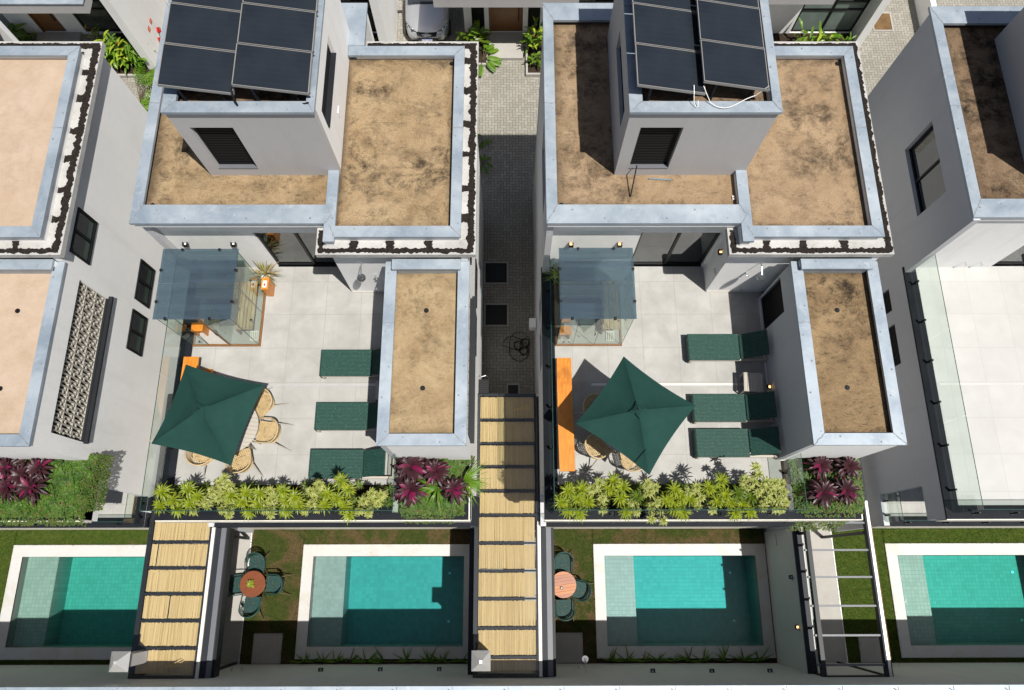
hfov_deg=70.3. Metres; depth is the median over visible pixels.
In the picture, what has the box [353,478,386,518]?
dracaena
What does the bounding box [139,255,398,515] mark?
glass railing
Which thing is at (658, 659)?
strap leaf plant
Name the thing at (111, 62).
leafy shrub
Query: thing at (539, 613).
pergola
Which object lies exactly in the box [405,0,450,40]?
parked car
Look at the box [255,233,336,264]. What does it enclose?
sliding door
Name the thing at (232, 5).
solar panel
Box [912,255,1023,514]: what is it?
glass railing
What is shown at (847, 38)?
leafy shrub
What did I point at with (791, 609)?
divider wall
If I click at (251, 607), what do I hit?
armchair
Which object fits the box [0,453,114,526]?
ground cover
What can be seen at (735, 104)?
hose
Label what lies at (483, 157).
split leaf plant
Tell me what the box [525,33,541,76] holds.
planting bed
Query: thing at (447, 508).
ground cover
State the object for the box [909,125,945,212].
wide window
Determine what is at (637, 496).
dracaena
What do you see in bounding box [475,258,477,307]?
window
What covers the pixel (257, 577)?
garden table
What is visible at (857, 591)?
grass
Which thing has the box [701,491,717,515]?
dracaena
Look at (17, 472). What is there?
cordyline
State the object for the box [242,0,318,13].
solar panel
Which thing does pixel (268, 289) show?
planter
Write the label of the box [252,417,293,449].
armchair
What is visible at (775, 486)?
dracaena
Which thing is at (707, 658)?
strap leaf plant
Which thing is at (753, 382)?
side table
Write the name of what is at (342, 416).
sun lounger
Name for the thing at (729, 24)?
solar panel
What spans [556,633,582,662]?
concrete pad
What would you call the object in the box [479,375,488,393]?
condenser unit
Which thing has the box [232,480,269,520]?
dracaena
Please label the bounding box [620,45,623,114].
louvre window
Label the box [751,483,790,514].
dracaena
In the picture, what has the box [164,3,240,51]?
solar panel
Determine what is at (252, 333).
floor grate
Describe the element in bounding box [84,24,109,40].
leafy shrub
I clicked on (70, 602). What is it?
swimming pool
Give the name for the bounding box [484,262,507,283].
manhole cover
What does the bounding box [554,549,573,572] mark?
armchair
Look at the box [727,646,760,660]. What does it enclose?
strap leaf plant
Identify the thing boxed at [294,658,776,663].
planting strip
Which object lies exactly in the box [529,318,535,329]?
utility box
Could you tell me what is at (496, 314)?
manhole cover
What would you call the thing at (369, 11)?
tall window
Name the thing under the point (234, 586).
armchair
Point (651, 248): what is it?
sliding door
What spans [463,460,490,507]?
grass clump
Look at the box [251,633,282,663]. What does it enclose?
concrete pad
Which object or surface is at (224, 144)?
louvre window
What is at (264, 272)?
potted plant
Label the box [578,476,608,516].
dracaena
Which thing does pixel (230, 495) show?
dracaena
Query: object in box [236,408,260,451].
dining table
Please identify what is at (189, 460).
armchair
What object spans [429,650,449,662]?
strap leaf plant
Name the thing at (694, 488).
dracaena
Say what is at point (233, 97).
pipe
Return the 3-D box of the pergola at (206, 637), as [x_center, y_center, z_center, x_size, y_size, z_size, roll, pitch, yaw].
[-8.824,5.446,21.249,2.170,3.080,7.530,0,73,0]
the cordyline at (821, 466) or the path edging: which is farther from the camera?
the path edging
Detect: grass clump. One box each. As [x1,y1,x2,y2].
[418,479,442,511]
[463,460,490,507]
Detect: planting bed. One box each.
[112,32,153,77]
[473,35,487,66]
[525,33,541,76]
[773,33,852,41]
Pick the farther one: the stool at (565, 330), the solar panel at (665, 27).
the stool at (565, 330)
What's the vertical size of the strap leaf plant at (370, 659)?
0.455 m
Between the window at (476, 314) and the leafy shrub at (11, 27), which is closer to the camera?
the window at (476, 314)
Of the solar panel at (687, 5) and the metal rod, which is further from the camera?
the metal rod
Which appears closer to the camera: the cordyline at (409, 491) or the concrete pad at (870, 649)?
the cordyline at (409, 491)
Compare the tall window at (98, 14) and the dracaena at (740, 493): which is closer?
the dracaena at (740, 493)
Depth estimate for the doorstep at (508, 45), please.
28.07 m
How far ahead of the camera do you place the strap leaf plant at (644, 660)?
21.56 m
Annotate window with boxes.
[69,207,97,264]
[73,0,121,31]
[126,309,147,356]
[134,259,154,308]
[194,128,254,163]
[322,43,330,117]
[340,0,376,31]
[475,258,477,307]
[476,314,476,355]
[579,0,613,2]
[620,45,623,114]
[630,128,681,163]
[790,0,870,31]
[883,290,891,313]
[888,325,900,365]
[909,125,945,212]
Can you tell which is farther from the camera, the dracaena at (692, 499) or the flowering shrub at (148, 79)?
the flowering shrub at (148, 79)
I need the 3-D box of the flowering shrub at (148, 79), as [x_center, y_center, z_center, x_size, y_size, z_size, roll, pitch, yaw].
[-13.681,-9.090,26.985,2.327,0.702,3.216,29,75,9]
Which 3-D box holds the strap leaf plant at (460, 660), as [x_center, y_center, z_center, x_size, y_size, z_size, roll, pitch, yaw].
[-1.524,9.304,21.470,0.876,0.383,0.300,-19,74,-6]
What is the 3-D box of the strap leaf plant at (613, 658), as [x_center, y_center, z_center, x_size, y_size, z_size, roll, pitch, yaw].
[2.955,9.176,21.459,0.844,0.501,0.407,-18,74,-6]
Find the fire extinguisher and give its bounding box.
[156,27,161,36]
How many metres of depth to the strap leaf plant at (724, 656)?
21.58 m
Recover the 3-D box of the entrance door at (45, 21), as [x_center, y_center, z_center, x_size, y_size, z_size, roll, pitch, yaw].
[-17.696,-12.532,27.111,0.960,2.330,0.120,0,73,0]
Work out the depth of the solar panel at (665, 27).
14.17 m
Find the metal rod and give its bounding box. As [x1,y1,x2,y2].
[630,165,636,196]
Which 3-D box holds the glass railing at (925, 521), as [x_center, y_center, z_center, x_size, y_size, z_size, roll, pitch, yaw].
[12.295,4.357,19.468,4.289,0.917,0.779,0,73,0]
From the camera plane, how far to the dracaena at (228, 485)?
15.80 m
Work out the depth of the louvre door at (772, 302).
17.60 m
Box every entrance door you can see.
[27,13,66,31]
[488,7,522,30]
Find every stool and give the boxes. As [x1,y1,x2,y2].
[191,323,208,335]
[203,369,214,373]
[559,326,570,339]
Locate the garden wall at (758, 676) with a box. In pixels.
[0,662,1023,689]
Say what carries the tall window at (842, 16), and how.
in the facing house at (859, 18)
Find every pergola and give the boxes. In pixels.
[127,394,249,678]
[473,393,555,676]
[798,458,893,676]
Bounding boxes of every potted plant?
[246,260,282,285]
[246,580,253,587]
[543,263,573,288]
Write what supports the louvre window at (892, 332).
in the row house at (945, 97)
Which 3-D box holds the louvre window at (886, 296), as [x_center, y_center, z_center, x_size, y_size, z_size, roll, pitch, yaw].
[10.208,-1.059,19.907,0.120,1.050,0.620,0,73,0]
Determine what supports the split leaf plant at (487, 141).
on the ground at (508, 94)
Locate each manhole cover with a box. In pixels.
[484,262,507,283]
[484,303,508,325]
[507,383,519,393]
[873,12,893,30]
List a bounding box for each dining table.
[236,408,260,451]
[604,441,620,452]
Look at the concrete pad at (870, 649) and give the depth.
21.76 m
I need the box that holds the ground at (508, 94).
[0,0,1023,663]
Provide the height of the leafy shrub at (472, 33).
1.082 m
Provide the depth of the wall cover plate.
21.98 m
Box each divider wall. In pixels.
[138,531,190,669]
[468,528,473,674]
[764,528,818,673]
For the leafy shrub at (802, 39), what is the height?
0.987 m
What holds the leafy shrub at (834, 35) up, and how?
on the planting bed at (784, 37)
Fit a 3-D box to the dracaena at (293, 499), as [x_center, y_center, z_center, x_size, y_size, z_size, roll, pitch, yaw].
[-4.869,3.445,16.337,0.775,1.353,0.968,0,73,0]
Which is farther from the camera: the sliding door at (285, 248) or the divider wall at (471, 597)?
the divider wall at (471, 597)
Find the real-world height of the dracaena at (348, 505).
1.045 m
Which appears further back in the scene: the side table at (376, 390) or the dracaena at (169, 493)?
the side table at (376, 390)
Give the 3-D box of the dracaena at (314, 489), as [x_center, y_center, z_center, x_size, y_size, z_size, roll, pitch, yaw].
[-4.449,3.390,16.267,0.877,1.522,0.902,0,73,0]
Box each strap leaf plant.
[292,650,316,662]
[315,650,331,662]
[324,651,349,662]
[342,647,361,661]
[351,650,376,662]
[373,645,390,662]
[394,647,421,661]
[412,645,437,661]
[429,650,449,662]
[448,653,467,662]
[599,648,626,660]
[615,642,639,661]
[632,651,650,661]
[646,651,670,660]
[664,655,686,661]
[676,645,702,661]
[693,647,713,660]
[715,643,731,660]
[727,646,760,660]
[748,647,772,661]
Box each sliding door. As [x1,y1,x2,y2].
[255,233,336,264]
[629,233,719,264]
[994,246,1023,264]
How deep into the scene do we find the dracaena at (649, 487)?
16.02 m
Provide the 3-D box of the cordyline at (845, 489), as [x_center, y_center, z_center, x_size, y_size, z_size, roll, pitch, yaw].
[7.668,3.380,16.716,0.785,0.550,0.724,25,74,7]
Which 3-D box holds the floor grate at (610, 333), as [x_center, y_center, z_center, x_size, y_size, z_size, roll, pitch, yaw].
[2.447,-0.221,18.142,0.205,0.038,0.260,0,73,0]
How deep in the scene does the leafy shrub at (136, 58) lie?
27.01 m
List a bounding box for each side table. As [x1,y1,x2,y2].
[374,381,378,401]
[738,372,763,393]
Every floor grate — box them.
[250,331,258,340]
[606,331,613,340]
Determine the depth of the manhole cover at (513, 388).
24.14 m
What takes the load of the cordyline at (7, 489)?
on the ground cover at (68, 501)
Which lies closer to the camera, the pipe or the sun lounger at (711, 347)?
the pipe
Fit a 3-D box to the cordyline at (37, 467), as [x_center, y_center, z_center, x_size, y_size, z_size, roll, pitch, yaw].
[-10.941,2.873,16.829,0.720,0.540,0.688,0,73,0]
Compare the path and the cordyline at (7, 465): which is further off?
the path
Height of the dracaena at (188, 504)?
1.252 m
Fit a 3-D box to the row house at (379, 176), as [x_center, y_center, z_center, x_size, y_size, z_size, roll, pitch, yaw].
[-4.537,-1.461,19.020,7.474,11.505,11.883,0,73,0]
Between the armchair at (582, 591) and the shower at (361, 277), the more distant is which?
the armchair at (582, 591)
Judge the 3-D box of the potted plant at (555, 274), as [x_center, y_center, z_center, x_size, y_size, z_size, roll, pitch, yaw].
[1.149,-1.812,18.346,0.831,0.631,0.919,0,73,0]
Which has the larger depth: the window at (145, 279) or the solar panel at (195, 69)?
the window at (145, 279)
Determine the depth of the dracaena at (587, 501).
16.18 m
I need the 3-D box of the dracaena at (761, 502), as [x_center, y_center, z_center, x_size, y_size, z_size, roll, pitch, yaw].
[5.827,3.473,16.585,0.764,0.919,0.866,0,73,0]
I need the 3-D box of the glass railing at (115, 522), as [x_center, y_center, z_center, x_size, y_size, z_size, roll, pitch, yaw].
[-12.294,4.393,19.390,4.509,0.917,0.759,0,73,0]
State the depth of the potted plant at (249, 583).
21.46 m
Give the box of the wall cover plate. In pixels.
[768,535,776,545]
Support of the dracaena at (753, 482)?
on the row house at (789, 161)
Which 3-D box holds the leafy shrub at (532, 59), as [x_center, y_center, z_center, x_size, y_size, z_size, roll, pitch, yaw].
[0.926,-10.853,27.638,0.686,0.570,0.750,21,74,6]
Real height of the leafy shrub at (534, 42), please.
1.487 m
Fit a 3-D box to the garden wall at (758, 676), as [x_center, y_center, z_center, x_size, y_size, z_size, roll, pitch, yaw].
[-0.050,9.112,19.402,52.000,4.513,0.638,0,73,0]
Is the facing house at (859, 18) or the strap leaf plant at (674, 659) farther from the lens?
the facing house at (859, 18)
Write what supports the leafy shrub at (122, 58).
on the planting bed at (119, 71)
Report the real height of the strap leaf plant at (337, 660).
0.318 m
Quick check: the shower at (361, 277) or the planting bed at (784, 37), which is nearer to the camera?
the shower at (361, 277)
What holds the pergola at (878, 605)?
on the path
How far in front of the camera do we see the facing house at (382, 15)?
26.30 m
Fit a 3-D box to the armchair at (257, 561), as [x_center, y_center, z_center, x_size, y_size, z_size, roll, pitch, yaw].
[-7.733,6.573,22.110,0.621,0.781,0.711,-2,73,-1]
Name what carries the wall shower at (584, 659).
attached to the garden wall at (758, 676)
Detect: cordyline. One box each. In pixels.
[0,457,26,479]
[0,475,17,502]
[6,460,34,488]
[15,475,51,506]
[23,458,54,483]
[392,456,426,485]
[394,476,427,507]
[423,458,451,486]
[439,475,471,505]
[799,476,838,510]
[803,456,832,481]
[830,476,860,505]
[831,456,862,480]
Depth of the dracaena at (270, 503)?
16.12 m
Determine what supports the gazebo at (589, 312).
on the row house at (789, 161)
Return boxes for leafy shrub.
[8,22,26,40]
[10,28,36,40]
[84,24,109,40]
[94,30,129,68]
[104,32,137,74]
[122,40,154,70]
[455,19,492,44]
[519,16,542,54]
[527,51,540,67]
[794,18,813,41]
[808,20,842,41]
[840,31,857,41]
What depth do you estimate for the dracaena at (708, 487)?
15.76 m
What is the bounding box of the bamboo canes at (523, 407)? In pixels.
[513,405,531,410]
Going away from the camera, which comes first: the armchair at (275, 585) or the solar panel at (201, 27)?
the solar panel at (201, 27)
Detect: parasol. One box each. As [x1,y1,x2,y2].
[151,365,263,464]
[576,357,695,474]
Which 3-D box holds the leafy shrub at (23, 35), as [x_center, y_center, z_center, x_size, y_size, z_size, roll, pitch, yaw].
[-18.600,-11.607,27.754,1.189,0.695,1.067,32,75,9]
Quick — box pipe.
[230,87,237,105]
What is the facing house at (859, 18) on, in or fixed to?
on the ground at (508, 94)
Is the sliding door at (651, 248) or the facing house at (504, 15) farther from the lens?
the facing house at (504, 15)
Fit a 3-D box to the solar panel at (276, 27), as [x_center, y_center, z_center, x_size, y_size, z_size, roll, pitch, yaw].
[-4.556,-6.119,14.357,1.430,0.660,0.960,0,73,0]
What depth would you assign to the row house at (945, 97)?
17.76 m
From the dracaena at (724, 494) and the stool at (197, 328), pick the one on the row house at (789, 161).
the dracaena at (724, 494)
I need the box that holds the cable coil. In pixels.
[502,332,528,361]
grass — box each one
[0,530,148,664]
[238,529,469,663]
[554,528,764,662]
[831,528,1023,662]
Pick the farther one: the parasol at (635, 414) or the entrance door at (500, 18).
the entrance door at (500, 18)
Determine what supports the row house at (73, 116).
on the ground at (508, 94)
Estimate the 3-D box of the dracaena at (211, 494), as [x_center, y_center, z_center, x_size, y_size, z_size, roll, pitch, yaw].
[-6.677,3.374,16.225,1.250,1.601,0.881,0,73,0]
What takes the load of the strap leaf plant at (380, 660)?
on the planting strip
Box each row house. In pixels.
[0,21,192,530]
[129,0,483,532]
[533,0,907,531]
[833,6,1023,531]
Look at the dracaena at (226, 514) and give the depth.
16.29 m
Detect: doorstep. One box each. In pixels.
[35,32,82,40]
[489,32,522,59]
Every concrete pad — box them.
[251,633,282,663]
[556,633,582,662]
[858,637,881,661]
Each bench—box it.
[180,357,198,380]
[557,358,574,470]
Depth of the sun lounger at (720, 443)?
17.06 m
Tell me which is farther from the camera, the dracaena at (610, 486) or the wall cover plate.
the wall cover plate
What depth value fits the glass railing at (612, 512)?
16.46 m
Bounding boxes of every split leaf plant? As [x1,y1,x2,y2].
[478,42,501,75]
[478,134,491,148]
[479,154,492,174]
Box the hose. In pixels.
[703,86,768,107]
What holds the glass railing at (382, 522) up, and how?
on the row house at (379, 176)
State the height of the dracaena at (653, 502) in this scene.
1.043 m
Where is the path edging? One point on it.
(835, 571)
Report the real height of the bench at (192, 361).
0.450 m
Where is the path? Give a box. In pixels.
[181,528,846,663]
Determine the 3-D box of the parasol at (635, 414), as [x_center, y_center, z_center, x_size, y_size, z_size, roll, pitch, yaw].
[2.634,1.711,16.206,1.854,2.630,1.838,35,76,10]
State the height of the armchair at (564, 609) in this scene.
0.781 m
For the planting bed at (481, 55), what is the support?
on the ground at (508, 94)
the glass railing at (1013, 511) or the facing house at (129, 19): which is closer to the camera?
the glass railing at (1013, 511)
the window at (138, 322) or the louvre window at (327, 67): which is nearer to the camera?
the louvre window at (327, 67)
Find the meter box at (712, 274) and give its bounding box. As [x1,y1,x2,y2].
[709,268,715,280]
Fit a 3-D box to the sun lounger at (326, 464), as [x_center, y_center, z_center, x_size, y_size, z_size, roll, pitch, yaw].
[-3.719,2.748,16.872,2.000,0.708,0.680,0,73,0]
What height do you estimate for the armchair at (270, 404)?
0.781 m
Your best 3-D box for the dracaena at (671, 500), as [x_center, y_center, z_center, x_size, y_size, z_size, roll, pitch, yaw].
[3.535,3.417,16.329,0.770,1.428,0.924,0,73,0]
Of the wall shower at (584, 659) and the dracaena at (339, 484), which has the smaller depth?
the dracaena at (339, 484)
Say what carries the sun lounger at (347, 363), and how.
on the row house at (379, 176)
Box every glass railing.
[10,494,144,524]
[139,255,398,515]
[234,522,468,523]
[546,255,807,515]
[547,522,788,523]
[883,493,1023,523]
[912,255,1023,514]
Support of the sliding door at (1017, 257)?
in the row house at (945, 97)
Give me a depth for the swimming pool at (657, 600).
22.81 m
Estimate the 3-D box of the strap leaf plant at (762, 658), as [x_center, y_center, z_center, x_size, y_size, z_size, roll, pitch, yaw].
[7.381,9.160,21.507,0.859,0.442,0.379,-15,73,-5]
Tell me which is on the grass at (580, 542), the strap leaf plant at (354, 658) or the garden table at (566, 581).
the garden table at (566, 581)
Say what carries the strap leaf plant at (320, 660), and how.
on the planting strip
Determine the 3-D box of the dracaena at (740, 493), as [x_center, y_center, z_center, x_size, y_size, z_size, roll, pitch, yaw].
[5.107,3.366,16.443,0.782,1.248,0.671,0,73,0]
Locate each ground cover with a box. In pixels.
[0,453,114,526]
[399,455,474,524]
[785,458,864,531]
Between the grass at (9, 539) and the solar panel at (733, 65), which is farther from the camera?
the grass at (9, 539)
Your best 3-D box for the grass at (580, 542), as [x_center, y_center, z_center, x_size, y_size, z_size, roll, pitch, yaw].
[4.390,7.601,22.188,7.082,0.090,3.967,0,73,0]
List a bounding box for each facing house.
[0,0,167,69]
[168,0,397,40]
[433,0,613,34]
[768,0,890,45]
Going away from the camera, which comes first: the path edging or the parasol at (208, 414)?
the parasol at (208, 414)
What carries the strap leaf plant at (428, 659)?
on the planting strip
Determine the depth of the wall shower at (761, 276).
16.75 m
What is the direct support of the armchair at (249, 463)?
on the row house at (379, 176)
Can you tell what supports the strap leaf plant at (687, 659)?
on the planting strip
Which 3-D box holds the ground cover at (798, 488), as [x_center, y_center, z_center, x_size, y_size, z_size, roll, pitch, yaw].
[7.445,3.539,17.459,1.879,1.426,1.782,0,73,0]
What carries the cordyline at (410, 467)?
on the ground cover at (447, 508)
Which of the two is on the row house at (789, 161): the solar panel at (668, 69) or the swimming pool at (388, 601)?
the solar panel at (668, 69)
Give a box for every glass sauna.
[154,248,265,346]
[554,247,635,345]
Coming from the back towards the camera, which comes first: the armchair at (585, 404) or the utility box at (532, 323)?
the utility box at (532, 323)
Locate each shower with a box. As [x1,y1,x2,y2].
[357,263,377,281]
[578,656,587,672]
[745,263,765,280]
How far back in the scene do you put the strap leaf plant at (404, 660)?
21.53 m
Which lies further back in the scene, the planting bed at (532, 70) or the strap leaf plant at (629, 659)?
the planting bed at (532, 70)
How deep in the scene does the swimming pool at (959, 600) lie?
22.88 m
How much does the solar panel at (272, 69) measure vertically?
0.660 m
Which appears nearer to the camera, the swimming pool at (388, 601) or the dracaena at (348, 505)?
the dracaena at (348, 505)
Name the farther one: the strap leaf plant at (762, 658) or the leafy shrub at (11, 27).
the leafy shrub at (11, 27)
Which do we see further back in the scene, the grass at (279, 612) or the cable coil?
the cable coil
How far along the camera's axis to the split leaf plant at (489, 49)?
27.75 m
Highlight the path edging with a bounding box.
[238,528,847,663]
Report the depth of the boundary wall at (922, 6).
28.34 m
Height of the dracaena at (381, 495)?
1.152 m
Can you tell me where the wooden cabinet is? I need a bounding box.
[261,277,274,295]
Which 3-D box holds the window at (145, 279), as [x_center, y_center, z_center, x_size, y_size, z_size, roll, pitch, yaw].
[-9.985,-1.660,19.761,0.064,0.780,1.140,0,73,0]
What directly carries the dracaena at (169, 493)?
on the row house at (379, 176)
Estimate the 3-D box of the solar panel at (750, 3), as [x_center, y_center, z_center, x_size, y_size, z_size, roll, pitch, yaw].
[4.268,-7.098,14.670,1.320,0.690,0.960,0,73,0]
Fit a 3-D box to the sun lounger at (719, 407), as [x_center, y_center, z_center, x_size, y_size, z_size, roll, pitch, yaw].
[5.319,1.478,17.292,2.000,0.708,0.680,0,73,0]
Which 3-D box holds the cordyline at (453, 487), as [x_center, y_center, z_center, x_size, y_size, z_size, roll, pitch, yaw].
[-1.317,3.340,16.708,0.736,0.543,0.711,-42,77,-12]
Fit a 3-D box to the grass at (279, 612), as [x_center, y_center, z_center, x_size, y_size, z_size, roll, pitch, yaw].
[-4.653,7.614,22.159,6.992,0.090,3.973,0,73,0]
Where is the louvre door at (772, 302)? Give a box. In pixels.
[761,279,783,328]
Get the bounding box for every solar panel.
[157,43,234,100]
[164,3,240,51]
[171,0,242,11]
[231,43,312,100]
[237,3,316,53]
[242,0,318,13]
[632,0,696,11]
[632,3,700,51]
[635,43,705,100]
[696,0,764,48]
[700,40,770,100]
[705,0,759,8]
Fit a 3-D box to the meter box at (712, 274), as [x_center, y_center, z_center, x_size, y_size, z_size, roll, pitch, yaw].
[4.921,-1.721,17.847,0.025,0.450,0.160,0,73,0]
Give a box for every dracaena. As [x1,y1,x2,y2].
[152,479,213,519]
[181,485,217,513]
[189,476,247,515]
[214,472,252,507]
[216,487,236,519]
[221,482,254,505]
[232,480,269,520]
[260,483,280,519]
[274,480,309,518]
[301,478,329,516]
[315,471,359,515]
[337,493,357,525]
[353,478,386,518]
[371,484,395,508]
[553,479,589,519]
[570,484,597,523]
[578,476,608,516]
[600,470,633,521]
[625,482,644,504]
[626,478,659,516]
[636,488,667,525]
[653,480,688,517]
[676,481,698,520]
[680,481,706,511]
[698,471,730,508]
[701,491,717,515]
[713,483,758,521]
[717,483,757,505]
[722,461,767,506]
[751,475,786,507]
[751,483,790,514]
[755,483,785,514]
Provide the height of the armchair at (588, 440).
0.781 m
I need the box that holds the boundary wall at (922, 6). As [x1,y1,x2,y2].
[914,0,936,25]
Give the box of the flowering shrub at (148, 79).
[132,62,155,109]
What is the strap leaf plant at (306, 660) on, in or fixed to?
on the planting strip
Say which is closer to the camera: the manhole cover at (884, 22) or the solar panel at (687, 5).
the solar panel at (687, 5)
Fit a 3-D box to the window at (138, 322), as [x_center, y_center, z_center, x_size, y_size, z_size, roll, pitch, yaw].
[-9.982,-0.319,19.344,0.064,0.780,1.090,0,73,0]
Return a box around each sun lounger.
[308,448,395,479]
[314,402,377,432]
[319,348,380,378]
[685,330,769,363]
[690,391,776,423]
[692,426,780,458]
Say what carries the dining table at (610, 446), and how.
on the row house at (789, 161)
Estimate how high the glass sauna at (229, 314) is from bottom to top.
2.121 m
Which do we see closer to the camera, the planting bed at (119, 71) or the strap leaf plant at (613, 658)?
the strap leaf plant at (613, 658)
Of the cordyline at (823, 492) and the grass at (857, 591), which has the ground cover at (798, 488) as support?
the cordyline at (823, 492)
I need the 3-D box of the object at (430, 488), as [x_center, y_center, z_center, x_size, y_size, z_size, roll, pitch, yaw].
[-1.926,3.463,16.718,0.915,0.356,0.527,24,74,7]
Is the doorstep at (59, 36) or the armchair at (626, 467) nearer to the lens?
the armchair at (626, 467)
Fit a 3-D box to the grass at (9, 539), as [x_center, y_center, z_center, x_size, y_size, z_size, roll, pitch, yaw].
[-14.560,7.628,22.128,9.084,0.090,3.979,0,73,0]
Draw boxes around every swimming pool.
[0,545,145,659]
[295,544,468,658]
[593,544,775,658]
[884,543,1023,657]
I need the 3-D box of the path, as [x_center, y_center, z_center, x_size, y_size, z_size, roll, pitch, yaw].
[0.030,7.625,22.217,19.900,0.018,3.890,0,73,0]
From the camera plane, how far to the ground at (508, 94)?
26.48 m
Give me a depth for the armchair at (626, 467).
16.80 m
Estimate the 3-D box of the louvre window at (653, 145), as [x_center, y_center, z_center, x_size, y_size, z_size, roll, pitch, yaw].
[2.999,-4.259,15.301,0.860,1.530,0.120,0,73,0]
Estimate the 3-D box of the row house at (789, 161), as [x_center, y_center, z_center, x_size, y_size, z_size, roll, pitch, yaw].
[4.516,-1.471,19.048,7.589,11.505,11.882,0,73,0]
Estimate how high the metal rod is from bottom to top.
0.488 m
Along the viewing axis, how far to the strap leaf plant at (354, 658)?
21.58 m
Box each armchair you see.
[184,451,213,477]
[225,445,263,482]
[228,574,243,596]
[238,595,265,619]
[244,549,272,573]
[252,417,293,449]
[254,387,289,420]
[263,574,293,594]
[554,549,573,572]
[555,599,574,621]
[569,579,593,603]
[573,393,598,413]
[574,434,613,470]
[616,452,645,478]
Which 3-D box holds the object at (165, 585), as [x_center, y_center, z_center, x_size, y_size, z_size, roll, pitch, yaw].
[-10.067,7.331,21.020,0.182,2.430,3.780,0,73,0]
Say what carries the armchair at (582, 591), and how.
on the grass at (580, 542)
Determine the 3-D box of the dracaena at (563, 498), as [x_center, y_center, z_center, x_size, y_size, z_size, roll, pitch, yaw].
[1.306,3.432,16.320,0.748,1.425,0.948,38,76,11]
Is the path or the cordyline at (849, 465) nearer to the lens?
the cordyline at (849, 465)
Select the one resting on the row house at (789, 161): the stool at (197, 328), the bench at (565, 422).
the bench at (565, 422)
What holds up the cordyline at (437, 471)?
on the ground cover at (447, 508)
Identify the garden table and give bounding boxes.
[240,571,265,596]
[554,572,575,597]
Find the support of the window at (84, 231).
in the row house at (73, 116)

